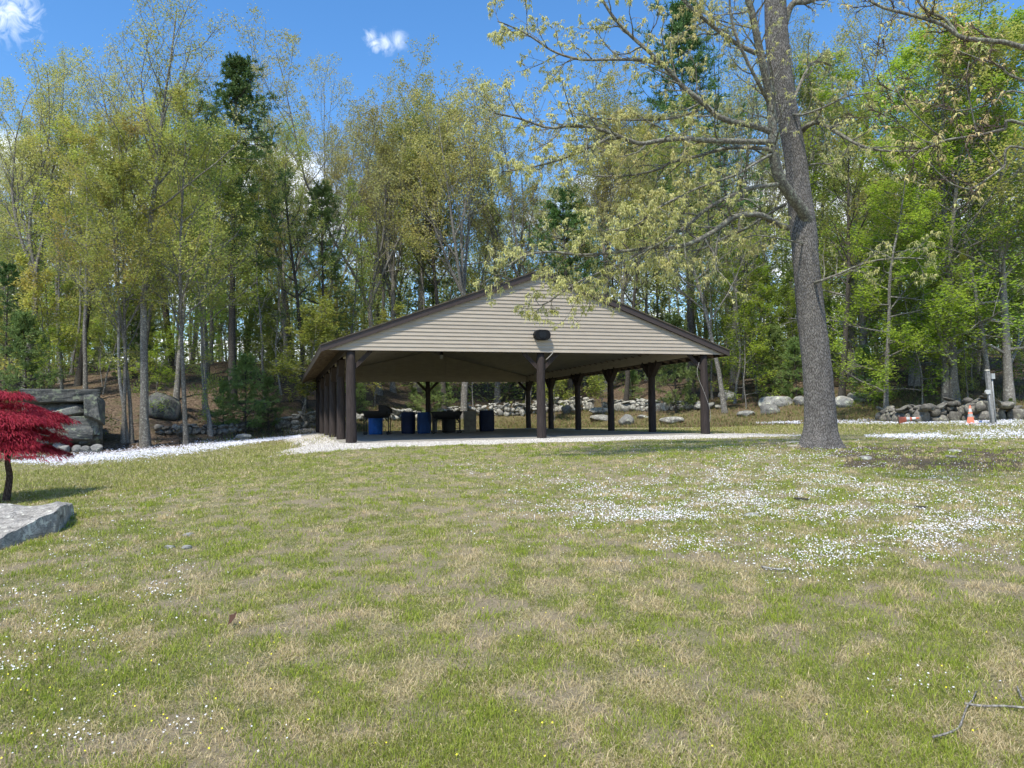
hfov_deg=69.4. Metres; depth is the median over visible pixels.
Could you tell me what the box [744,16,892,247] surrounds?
oak tree
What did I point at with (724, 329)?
sapling
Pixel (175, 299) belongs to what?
forest tree
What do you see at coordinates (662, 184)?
forest tree
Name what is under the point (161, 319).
maple tree
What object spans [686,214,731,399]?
slim tree
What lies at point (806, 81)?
tall tree
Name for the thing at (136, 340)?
young pine
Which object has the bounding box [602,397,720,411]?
stone wall
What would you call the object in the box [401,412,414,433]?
plastic drum
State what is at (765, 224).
tall tree
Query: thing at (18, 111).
oak tree
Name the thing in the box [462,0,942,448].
oak
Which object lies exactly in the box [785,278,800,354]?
bare sapling
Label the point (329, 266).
slim tree
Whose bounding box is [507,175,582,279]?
oak tree
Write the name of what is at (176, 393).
maple tree
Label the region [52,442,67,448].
boulder
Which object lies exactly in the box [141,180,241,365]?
maple tree
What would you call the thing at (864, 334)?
beech tree
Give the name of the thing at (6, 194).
tall tree
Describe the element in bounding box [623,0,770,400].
pine tree
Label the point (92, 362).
young pine
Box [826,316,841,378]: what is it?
sapling
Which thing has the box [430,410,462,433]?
barrel grill
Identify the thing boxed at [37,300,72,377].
sapling
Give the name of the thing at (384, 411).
barrel grill
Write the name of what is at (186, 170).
tall tree
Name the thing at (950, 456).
fallen twig
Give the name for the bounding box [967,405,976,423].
traffic cone
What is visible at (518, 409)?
stone wall
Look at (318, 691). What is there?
yellow wildflowers
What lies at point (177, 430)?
stone wall
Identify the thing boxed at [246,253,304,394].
bare sapling
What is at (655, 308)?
sapling
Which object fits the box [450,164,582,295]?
oak tree
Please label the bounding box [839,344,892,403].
young pine
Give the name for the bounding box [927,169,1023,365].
beech tree
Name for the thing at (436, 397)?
young pine
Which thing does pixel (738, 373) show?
sapling
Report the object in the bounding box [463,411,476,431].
square bin
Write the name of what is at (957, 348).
sapling
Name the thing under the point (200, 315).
slim tree
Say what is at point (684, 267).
oak tree
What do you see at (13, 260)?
slim tree
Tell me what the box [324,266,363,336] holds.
sapling
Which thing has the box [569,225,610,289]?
maple tree
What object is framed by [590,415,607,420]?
boulder
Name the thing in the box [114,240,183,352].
maple tree
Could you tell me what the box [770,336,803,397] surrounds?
young pine
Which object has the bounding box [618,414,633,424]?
boulder
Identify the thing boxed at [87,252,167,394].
sapling
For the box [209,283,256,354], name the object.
sapling
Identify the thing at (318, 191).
pine tree
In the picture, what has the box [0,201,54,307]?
maple tree
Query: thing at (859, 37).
tall tree
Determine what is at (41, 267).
slim tree
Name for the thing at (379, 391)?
oak tree
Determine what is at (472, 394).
bare sapling
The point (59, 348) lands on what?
sapling
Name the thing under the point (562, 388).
sapling
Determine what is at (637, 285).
slim tree
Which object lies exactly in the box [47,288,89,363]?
sapling
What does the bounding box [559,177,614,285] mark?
oak tree
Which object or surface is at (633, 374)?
young pine
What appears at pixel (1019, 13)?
beech tree
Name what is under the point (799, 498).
fallen twig
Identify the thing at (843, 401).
boulder
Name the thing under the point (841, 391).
oak tree
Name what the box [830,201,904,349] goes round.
forest tree
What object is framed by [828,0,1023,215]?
overhanging maple
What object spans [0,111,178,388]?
maple tree
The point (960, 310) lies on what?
sapling
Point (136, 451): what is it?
flower band
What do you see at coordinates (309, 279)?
slim tree
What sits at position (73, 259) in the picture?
oak tree
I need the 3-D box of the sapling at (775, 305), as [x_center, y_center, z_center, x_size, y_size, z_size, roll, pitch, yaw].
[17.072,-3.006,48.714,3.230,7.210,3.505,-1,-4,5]
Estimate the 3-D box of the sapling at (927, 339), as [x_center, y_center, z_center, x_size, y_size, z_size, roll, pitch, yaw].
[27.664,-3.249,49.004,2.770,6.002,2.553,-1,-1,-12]
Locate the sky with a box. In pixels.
[0,0,1023,363]
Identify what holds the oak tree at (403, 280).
on the ground at (388, 398)
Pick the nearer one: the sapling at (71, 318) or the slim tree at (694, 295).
the sapling at (71, 318)
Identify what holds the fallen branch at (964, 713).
on the ground at (388, 398)
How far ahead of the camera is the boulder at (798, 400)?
41.16 m
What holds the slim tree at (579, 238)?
on the ground at (388, 398)
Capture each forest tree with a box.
[145,122,267,416]
[151,217,195,336]
[176,150,266,363]
[260,163,305,363]
[451,206,510,296]
[548,201,619,390]
[589,184,634,383]
[613,122,685,380]
[626,179,682,375]
[636,129,736,379]
[738,208,770,292]
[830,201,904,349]
[920,184,996,291]
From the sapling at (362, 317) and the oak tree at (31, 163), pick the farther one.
the sapling at (362, 317)
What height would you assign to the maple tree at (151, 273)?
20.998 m
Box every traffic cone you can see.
[897,415,918,423]
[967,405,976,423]
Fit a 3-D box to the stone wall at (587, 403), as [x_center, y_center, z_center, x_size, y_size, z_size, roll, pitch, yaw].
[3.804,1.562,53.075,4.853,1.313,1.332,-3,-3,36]
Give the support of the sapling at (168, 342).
on the ground at (388, 398)
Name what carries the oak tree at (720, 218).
on the ground at (388, 398)
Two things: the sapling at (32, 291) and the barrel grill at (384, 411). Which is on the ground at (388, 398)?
the sapling at (32, 291)
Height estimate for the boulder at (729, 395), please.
0.775 m
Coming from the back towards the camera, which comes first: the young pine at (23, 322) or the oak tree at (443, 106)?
the oak tree at (443, 106)
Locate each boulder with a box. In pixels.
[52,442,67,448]
[60,445,69,451]
[72,445,80,451]
[80,446,90,451]
[89,444,102,451]
[149,392,180,419]
[235,434,251,440]
[561,405,571,413]
[589,407,607,414]
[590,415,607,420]
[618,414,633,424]
[659,417,684,423]
[718,390,733,399]
[737,410,754,416]
[758,396,792,406]
[760,404,779,414]
[793,396,803,404]
[835,396,853,407]
[846,392,870,401]
[920,362,936,365]
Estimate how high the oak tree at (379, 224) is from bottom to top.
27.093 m
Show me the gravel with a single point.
(314, 446)
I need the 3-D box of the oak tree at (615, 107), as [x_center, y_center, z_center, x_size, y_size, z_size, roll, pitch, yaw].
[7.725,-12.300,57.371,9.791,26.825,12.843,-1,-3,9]
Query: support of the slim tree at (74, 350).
on the ground at (388, 398)
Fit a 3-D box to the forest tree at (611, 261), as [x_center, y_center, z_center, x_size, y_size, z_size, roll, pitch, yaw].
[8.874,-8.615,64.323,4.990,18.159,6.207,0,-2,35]
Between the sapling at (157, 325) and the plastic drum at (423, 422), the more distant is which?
the sapling at (157, 325)
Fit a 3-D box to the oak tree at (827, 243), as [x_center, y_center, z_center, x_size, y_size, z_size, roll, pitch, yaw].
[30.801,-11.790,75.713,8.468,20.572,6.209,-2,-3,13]
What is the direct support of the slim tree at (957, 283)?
on the ground at (388, 398)
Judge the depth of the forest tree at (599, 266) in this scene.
62.36 m
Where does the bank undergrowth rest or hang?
on the ground at (388, 398)
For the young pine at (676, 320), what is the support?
on the ground at (388, 398)
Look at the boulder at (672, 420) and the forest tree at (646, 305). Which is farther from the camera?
the forest tree at (646, 305)
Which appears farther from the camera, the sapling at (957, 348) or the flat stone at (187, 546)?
the sapling at (957, 348)
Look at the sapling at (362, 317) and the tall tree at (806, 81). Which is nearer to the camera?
the tall tree at (806, 81)
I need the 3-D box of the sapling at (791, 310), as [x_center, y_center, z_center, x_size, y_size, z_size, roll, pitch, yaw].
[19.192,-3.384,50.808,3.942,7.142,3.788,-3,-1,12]
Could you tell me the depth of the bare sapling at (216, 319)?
58.47 m
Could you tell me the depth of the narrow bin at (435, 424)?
33.42 m
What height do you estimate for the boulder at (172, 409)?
1.482 m
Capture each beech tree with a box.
[699,152,795,368]
[707,191,789,366]
[715,232,794,393]
[732,45,941,381]
[758,206,817,359]
[778,177,883,360]
[799,129,982,408]
[818,22,1023,385]
[833,218,864,354]
[849,130,980,377]
[855,2,1023,402]
[885,5,1023,373]
[896,9,1023,405]
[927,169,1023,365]
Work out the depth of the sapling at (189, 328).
63.31 m
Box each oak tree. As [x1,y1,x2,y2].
[0,40,120,388]
[0,105,93,364]
[38,210,100,291]
[61,109,146,386]
[93,71,174,365]
[185,52,443,338]
[215,53,353,368]
[221,0,497,395]
[237,112,308,354]
[238,121,334,408]
[243,94,318,364]
[255,52,388,337]
[302,122,405,325]
[308,125,465,316]
[336,186,416,316]
[343,141,413,322]
[349,67,446,392]
[367,33,497,392]
[385,226,416,315]
[386,66,526,419]
[390,87,474,408]
[391,65,659,404]
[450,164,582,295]
[485,148,557,386]
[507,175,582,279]
[559,37,671,391]
[559,97,668,395]
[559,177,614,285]
[602,135,671,400]
[627,0,829,374]
[665,186,700,333]
[699,160,742,363]
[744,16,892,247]
[776,185,845,288]
[812,84,890,395]
[850,40,960,368]
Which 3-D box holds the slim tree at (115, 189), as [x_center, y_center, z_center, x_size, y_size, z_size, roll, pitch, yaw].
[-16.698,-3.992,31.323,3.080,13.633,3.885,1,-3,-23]
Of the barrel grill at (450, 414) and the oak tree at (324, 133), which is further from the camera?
the oak tree at (324, 133)
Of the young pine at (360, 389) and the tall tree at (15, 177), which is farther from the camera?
the tall tree at (15, 177)
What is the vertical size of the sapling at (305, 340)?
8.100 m
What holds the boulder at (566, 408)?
on the ground at (388, 398)
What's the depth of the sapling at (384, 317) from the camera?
50.77 m
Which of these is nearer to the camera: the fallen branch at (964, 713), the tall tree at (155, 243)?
the fallen branch at (964, 713)
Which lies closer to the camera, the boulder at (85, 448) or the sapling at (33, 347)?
the boulder at (85, 448)
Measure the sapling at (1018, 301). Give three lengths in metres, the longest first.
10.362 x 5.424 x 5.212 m
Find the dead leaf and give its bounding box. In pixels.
[228,611,236,624]
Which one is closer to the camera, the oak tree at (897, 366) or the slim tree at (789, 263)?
the oak tree at (897, 366)
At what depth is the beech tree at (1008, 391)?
36.73 m
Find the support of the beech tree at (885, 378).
on the ground at (388, 398)
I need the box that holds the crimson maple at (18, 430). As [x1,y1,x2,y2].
[0,390,81,501]
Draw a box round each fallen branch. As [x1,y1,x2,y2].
[272,400,315,403]
[932,686,1023,738]
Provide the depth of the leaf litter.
44.63 m
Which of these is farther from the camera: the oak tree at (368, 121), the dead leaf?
the oak tree at (368, 121)
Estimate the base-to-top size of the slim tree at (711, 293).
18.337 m
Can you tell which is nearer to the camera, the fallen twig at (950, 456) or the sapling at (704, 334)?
the fallen twig at (950, 456)
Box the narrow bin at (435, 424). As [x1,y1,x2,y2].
[432,416,436,432]
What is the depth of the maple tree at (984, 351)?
37.45 m
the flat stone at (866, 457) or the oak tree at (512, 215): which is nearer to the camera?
the flat stone at (866, 457)
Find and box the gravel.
[269,427,800,456]
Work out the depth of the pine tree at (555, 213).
54.23 m
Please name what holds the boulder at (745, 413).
on the ground at (388, 398)
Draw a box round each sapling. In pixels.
[0,251,96,388]
[0,266,23,386]
[0,304,10,369]
[0,315,12,348]
[2,307,47,373]
[12,278,66,369]
[21,322,77,388]
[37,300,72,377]
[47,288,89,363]
[49,269,109,357]
[61,279,107,368]
[76,304,115,373]
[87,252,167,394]
[87,311,111,385]
[92,288,116,366]
[112,256,176,362]
[127,270,177,351]
[129,325,184,414]
[148,319,170,363]
[184,295,228,360]
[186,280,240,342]
[194,269,246,361]
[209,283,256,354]
[236,272,281,361]
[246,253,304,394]
[246,322,280,370]
[262,293,340,411]
[263,288,290,363]
[288,307,320,365]
[299,292,339,363]
[310,286,365,339]
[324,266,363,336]
[356,295,376,328]
[364,301,405,405]
[458,382,473,406]
[534,380,572,420]
[545,379,574,399]
[583,373,617,414]
[649,296,668,319]
[681,296,721,372]
[700,226,778,403]
[707,297,749,377]
[711,291,780,408]
[717,288,764,398]
[732,266,766,376]
[746,283,795,384]
[765,283,798,377]
[775,260,797,358]
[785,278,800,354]
[823,290,843,360]
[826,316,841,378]
[855,284,884,353]
[860,231,956,407]
[866,302,884,359]
[871,253,958,391]
[913,302,973,390]
[918,237,988,367]
[919,295,937,372]
[957,277,998,388]
[959,274,1023,381]
[987,237,1023,379]
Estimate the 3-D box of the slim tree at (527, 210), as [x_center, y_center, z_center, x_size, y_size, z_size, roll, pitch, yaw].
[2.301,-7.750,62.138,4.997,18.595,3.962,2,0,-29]
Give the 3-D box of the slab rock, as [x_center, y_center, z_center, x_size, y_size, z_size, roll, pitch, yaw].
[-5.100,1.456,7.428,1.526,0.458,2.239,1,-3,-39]
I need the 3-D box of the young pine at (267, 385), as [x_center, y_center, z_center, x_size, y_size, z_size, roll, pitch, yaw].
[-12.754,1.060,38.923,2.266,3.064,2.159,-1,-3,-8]
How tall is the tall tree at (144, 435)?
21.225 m
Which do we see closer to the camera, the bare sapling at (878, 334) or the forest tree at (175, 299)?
the bare sapling at (878, 334)
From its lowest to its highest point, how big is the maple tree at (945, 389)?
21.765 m
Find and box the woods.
[0,182,1023,402]
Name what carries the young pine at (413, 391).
on the ground at (388, 398)
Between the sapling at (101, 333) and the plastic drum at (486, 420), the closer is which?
the plastic drum at (486, 420)
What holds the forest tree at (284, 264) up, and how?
on the ground at (388, 398)
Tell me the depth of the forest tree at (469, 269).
83.59 m
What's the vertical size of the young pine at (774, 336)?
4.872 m
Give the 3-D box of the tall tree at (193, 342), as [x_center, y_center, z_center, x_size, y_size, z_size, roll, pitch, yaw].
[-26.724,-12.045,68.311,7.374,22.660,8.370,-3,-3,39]
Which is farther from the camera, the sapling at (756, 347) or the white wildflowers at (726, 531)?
the sapling at (756, 347)
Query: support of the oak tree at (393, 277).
on the ground at (388, 398)
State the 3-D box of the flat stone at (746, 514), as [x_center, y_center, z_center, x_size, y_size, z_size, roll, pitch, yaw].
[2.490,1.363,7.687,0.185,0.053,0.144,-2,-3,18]
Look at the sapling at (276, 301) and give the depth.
59.54 m
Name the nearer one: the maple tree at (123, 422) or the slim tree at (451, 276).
the maple tree at (123, 422)
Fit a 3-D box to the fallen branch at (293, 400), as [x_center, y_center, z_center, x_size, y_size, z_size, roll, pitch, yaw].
[-13.753,1.168,45.762,0.132,0.406,5.198,-2,-3,20]
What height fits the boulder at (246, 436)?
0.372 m
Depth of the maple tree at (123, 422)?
31.33 m
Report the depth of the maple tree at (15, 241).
64.69 m
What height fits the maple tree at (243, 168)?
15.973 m
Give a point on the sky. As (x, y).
(367, 36)
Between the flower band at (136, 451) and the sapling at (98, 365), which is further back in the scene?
the sapling at (98, 365)
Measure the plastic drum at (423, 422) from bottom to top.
0.956 m
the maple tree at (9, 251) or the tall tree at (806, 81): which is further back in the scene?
the maple tree at (9, 251)
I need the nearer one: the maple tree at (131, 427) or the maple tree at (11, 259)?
the maple tree at (131, 427)
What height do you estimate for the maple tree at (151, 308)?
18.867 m
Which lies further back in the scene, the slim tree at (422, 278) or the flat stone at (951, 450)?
the slim tree at (422, 278)
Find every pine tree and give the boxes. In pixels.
[0,261,32,390]
[168,51,300,404]
[271,179,371,344]
[379,215,467,394]
[514,181,627,399]
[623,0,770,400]
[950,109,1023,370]
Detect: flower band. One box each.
[11,434,300,464]
[756,418,1023,427]
[866,425,1023,440]
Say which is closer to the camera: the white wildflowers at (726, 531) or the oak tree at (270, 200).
the white wildflowers at (726, 531)
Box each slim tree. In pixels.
[0,172,35,361]
[19,177,71,388]
[31,130,90,388]
[46,150,111,373]
[79,124,158,442]
[144,172,236,436]
[174,194,226,435]
[228,157,293,409]
[247,139,305,359]
[284,204,315,363]
[297,177,343,324]
[315,232,344,300]
[324,177,384,389]
[382,110,455,393]
[437,235,465,298]
[514,180,563,384]
[555,185,593,378]
[625,262,652,309]
[678,249,704,336]
[685,238,723,339]
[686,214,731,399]
[709,205,754,365]
[782,241,793,289]
[829,187,878,350]
[937,81,1006,379]
[946,248,979,398]
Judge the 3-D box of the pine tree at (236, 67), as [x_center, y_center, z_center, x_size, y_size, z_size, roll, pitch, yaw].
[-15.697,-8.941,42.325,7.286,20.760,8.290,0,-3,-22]
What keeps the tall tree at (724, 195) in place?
on the ground at (388, 398)
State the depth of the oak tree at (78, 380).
47.31 m
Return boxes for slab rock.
[0,501,73,549]
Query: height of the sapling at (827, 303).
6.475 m
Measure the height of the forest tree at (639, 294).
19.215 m
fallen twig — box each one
[761,566,788,569]
[794,497,808,499]
[945,455,956,458]
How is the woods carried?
on the ground at (388, 398)
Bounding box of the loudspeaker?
[533,329,550,339]
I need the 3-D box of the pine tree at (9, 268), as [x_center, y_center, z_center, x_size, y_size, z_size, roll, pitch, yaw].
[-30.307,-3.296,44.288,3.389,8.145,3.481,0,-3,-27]
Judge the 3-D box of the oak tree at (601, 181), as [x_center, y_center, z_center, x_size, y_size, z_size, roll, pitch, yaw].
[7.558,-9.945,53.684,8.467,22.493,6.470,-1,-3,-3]
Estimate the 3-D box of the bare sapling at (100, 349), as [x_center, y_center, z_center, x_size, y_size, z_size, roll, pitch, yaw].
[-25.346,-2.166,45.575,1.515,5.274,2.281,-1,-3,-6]
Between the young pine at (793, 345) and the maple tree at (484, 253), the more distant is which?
the maple tree at (484, 253)
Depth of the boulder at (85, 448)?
29.34 m
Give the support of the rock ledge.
on the ground at (388, 398)
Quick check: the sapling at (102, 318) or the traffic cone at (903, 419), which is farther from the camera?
the sapling at (102, 318)
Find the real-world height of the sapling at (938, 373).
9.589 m
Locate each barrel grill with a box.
[361,405,392,434]
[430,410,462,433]
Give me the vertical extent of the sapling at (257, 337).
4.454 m
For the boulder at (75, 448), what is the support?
on the ground at (388, 398)
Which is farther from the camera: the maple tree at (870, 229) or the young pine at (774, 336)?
the maple tree at (870, 229)
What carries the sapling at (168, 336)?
on the ground at (388, 398)
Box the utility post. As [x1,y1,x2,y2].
[984,370,996,423]
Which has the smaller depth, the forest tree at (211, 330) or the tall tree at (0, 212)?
the forest tree at (211, 330)
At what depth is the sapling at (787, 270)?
59.37 m
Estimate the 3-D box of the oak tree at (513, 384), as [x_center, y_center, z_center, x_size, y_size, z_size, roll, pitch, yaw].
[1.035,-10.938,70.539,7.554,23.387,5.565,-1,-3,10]
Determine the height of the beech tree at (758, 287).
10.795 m
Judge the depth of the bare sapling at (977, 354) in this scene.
41.44 m
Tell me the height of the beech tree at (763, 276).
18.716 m
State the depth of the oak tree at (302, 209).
53.92 m
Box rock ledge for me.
[19,389,104,446]
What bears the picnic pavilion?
on the ground at (388, 398)
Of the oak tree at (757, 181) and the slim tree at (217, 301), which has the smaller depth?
the slim tree at (217, 301)
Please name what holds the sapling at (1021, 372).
on the ground at (388, 398)
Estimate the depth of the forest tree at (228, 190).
38.49 m
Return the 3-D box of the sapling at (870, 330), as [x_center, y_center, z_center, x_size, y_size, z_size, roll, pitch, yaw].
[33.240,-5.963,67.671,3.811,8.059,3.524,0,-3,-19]
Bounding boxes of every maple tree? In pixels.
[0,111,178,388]
[0,160,121,369]
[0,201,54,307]
[0,215,42,289]
[2,171,121,367]
[19,238,72,319]
[37,107,194,443]
[52,119,189,443]
[67,98,217,381]
[89,145,208,364]
[110,88,251,399]
[113,69,267,444]
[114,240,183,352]
[120,225,187,364]
[130,89,261,388]
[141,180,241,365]
[187,153,297,301]
[196,231,277,359]
[412,174,527,400]
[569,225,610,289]
[620,88,791,412]
[657,170,739,368]
[790,133,893,359]
[839,159,909,357]
[845,0,1023,402]
[868,58,1023,386]
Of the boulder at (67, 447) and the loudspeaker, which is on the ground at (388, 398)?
the boulder at (67, 447)
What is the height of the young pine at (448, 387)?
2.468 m
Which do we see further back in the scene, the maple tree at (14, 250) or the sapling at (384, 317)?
the maple tree at (14, 250)
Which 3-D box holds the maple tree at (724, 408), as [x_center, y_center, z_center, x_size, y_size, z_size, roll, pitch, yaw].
[10.979,-7.366,41.949,10.244,18.993,8.601,-2,-3,-8]
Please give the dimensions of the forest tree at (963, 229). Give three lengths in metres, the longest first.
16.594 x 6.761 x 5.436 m
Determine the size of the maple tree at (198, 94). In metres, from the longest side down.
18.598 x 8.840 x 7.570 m
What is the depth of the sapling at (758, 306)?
53.34 m
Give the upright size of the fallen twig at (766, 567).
0.021 m
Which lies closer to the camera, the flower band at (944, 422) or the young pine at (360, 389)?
the flower band at (944, 422)
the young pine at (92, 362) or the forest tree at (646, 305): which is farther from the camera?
the young pine at (92, 362)
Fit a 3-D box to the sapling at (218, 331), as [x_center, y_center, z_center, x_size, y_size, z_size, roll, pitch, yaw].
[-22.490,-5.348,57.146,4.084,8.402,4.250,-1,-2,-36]
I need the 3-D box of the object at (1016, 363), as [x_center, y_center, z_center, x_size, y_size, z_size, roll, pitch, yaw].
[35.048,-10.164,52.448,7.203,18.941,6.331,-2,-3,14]
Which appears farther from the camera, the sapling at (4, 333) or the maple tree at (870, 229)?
the maple tree at (870, 229)
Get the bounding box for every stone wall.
[154,423,216,435]
[213,422,258,435]
[275,410,315,429]
[356,400,536,420]
[536,396,594,412]
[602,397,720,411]
[875,393,1023,423]
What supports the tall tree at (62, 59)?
on the ground at (388, 398)
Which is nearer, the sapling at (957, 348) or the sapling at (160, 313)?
the sapling at (957, 348)
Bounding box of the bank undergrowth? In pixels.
[199,384,1023,444]
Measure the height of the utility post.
2.253 m
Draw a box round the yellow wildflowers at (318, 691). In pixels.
[1,546,996,757]
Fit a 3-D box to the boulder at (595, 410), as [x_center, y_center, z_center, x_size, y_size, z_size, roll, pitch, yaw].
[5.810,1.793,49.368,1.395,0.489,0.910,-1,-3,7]
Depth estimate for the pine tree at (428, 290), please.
61.65 m
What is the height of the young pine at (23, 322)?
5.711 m
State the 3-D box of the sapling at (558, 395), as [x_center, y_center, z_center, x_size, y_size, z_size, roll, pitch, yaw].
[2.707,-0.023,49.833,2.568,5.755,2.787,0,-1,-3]
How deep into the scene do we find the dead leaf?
4.25 m
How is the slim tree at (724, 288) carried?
on the ground at (388, 398)
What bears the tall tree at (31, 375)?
on the ground at (388, 398)
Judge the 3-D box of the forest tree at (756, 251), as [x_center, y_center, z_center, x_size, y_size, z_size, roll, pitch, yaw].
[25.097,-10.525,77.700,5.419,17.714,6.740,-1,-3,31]
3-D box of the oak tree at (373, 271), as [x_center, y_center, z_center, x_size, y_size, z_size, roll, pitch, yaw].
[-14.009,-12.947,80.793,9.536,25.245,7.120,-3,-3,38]
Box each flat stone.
[181,545,191,549]
[742,512,760,516]
[858,456,871,459]
[948,449,961,452]
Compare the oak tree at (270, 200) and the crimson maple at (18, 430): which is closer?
the crimson maple at (18, 430)
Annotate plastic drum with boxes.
[368,418,382,434]
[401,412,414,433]
[417,412,430,433]
[442,419,455,432]
[479,410,493,430]
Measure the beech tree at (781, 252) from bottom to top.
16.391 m
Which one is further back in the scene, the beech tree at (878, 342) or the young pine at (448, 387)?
the young pine at (448, 387)
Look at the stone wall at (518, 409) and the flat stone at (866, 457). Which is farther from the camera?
the stone wall at (518, 409)
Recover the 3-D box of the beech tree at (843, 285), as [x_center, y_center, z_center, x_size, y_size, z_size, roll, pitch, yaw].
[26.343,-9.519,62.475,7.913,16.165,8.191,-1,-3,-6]
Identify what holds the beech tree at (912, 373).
on the ground at (388, 398)
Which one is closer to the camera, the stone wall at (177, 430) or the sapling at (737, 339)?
the stone wall at (177, 430)
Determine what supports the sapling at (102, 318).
on the ground at (388, 398)
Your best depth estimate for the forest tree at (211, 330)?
54.62 m
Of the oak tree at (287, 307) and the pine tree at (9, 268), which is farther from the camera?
the oak tree at (287, 307)
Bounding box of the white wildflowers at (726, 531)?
[0,431,1023,756]
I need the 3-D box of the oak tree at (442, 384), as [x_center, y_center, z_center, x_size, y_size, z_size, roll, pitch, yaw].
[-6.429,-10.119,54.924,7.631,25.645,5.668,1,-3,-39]
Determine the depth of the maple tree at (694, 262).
66.24 m
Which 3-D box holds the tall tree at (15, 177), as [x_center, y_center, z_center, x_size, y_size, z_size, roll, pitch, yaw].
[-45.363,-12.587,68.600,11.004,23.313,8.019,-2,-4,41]
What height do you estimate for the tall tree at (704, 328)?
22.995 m
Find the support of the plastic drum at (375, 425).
on the picnic pavilion
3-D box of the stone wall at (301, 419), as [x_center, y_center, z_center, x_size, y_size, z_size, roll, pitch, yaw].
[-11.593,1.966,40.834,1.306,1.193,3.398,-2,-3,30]
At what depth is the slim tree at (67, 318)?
43.51 m
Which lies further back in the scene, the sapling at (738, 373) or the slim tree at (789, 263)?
the slim tree at (789, 263)
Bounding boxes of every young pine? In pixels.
[0,309,75,410]
[75,321,107,366]
[87,294,177,377]
[201,379,242,428]
[215,352,279,433]
[228,287,296,362]
[248,375,291,428]
[356,383,371,413]
[405,387,421,410]
[410,382,452,417]
[438,382,457,406]
[619,369,642,399]
[643,311,710,412]
[742,323,800,395]
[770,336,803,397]
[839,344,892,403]
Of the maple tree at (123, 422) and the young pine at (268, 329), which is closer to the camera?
the maple tree at (123, 422)
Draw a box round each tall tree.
[0,121,43,302]
[0,133,39,363]
[0,150,29,360]
[1,98,117,376]
[5,42,100,383]
[6,41,169,370]
[64,0,284,447]
[81,118,180,364]
[147,67,228,374]
[190,160,254,364]
[453,76,534,402]
[691,117,780,338]
[698,91,753,369]
[699,43,843,382]
[725,9,851,195]
[745,154,790,364]
[803,0,978,378]
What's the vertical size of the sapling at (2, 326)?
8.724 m
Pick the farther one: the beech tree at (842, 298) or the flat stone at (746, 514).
the beech tree at (842, 298)
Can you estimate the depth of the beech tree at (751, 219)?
64.64 m
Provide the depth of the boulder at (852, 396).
40.42 m
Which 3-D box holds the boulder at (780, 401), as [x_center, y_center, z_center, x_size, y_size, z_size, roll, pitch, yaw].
[15.094,1.053,42.382,1.934,0.748,1.186,-2,-3,20]
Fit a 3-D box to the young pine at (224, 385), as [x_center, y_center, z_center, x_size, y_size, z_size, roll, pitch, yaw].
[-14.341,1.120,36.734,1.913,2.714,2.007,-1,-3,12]
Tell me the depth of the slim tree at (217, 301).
35.38 m
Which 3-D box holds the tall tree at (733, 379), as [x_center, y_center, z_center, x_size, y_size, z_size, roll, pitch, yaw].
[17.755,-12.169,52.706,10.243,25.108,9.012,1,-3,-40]
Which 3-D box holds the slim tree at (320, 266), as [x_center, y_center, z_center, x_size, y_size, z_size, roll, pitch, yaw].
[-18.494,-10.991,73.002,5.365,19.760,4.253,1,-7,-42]
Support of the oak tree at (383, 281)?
on the ground at (388, 398)
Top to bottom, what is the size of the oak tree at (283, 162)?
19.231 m
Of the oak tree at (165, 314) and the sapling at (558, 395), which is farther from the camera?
the oak tree at (165, 314)
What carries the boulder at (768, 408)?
on the ground at (388, 398)
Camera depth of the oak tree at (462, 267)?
52.94 m
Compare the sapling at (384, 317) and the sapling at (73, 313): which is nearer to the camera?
the sapling at (384, 317)
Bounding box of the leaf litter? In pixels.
[0,356,1023,461]
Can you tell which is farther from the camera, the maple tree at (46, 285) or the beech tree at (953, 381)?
the maple tree at (46, 285)
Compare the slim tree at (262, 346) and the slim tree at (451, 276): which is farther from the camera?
the slim tree at (451, 276)
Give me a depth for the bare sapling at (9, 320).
48.58 m
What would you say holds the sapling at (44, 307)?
on the ground at (388, 398)
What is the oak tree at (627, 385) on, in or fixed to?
on the ground at (388, 398)
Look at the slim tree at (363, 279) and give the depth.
52.58 m
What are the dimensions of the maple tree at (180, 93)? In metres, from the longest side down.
16.870 x 7.666 x 6.437 m
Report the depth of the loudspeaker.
23.51 m
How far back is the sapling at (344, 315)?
56.88 m
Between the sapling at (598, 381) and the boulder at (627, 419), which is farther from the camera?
the sapling at (598, 381)
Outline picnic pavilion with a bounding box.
[301,269,730,442]
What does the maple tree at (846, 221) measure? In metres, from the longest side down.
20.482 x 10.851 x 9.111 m
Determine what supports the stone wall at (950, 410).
on the ground at (388, 398)
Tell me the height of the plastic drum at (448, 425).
0.890 m
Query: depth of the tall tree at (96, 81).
53.10 m
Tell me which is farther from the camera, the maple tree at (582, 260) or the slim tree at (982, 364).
the maple tree at (582, 260)
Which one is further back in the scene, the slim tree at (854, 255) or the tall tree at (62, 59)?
the slim tree at (854, 255)
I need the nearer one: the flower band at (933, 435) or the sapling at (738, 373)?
the flower band at (933, 435)
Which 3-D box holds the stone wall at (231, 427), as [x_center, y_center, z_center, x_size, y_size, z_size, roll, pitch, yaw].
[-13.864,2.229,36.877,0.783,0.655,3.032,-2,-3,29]
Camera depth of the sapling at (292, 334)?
56.61 m
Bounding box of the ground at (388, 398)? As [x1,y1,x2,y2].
[0,354,1023,767]

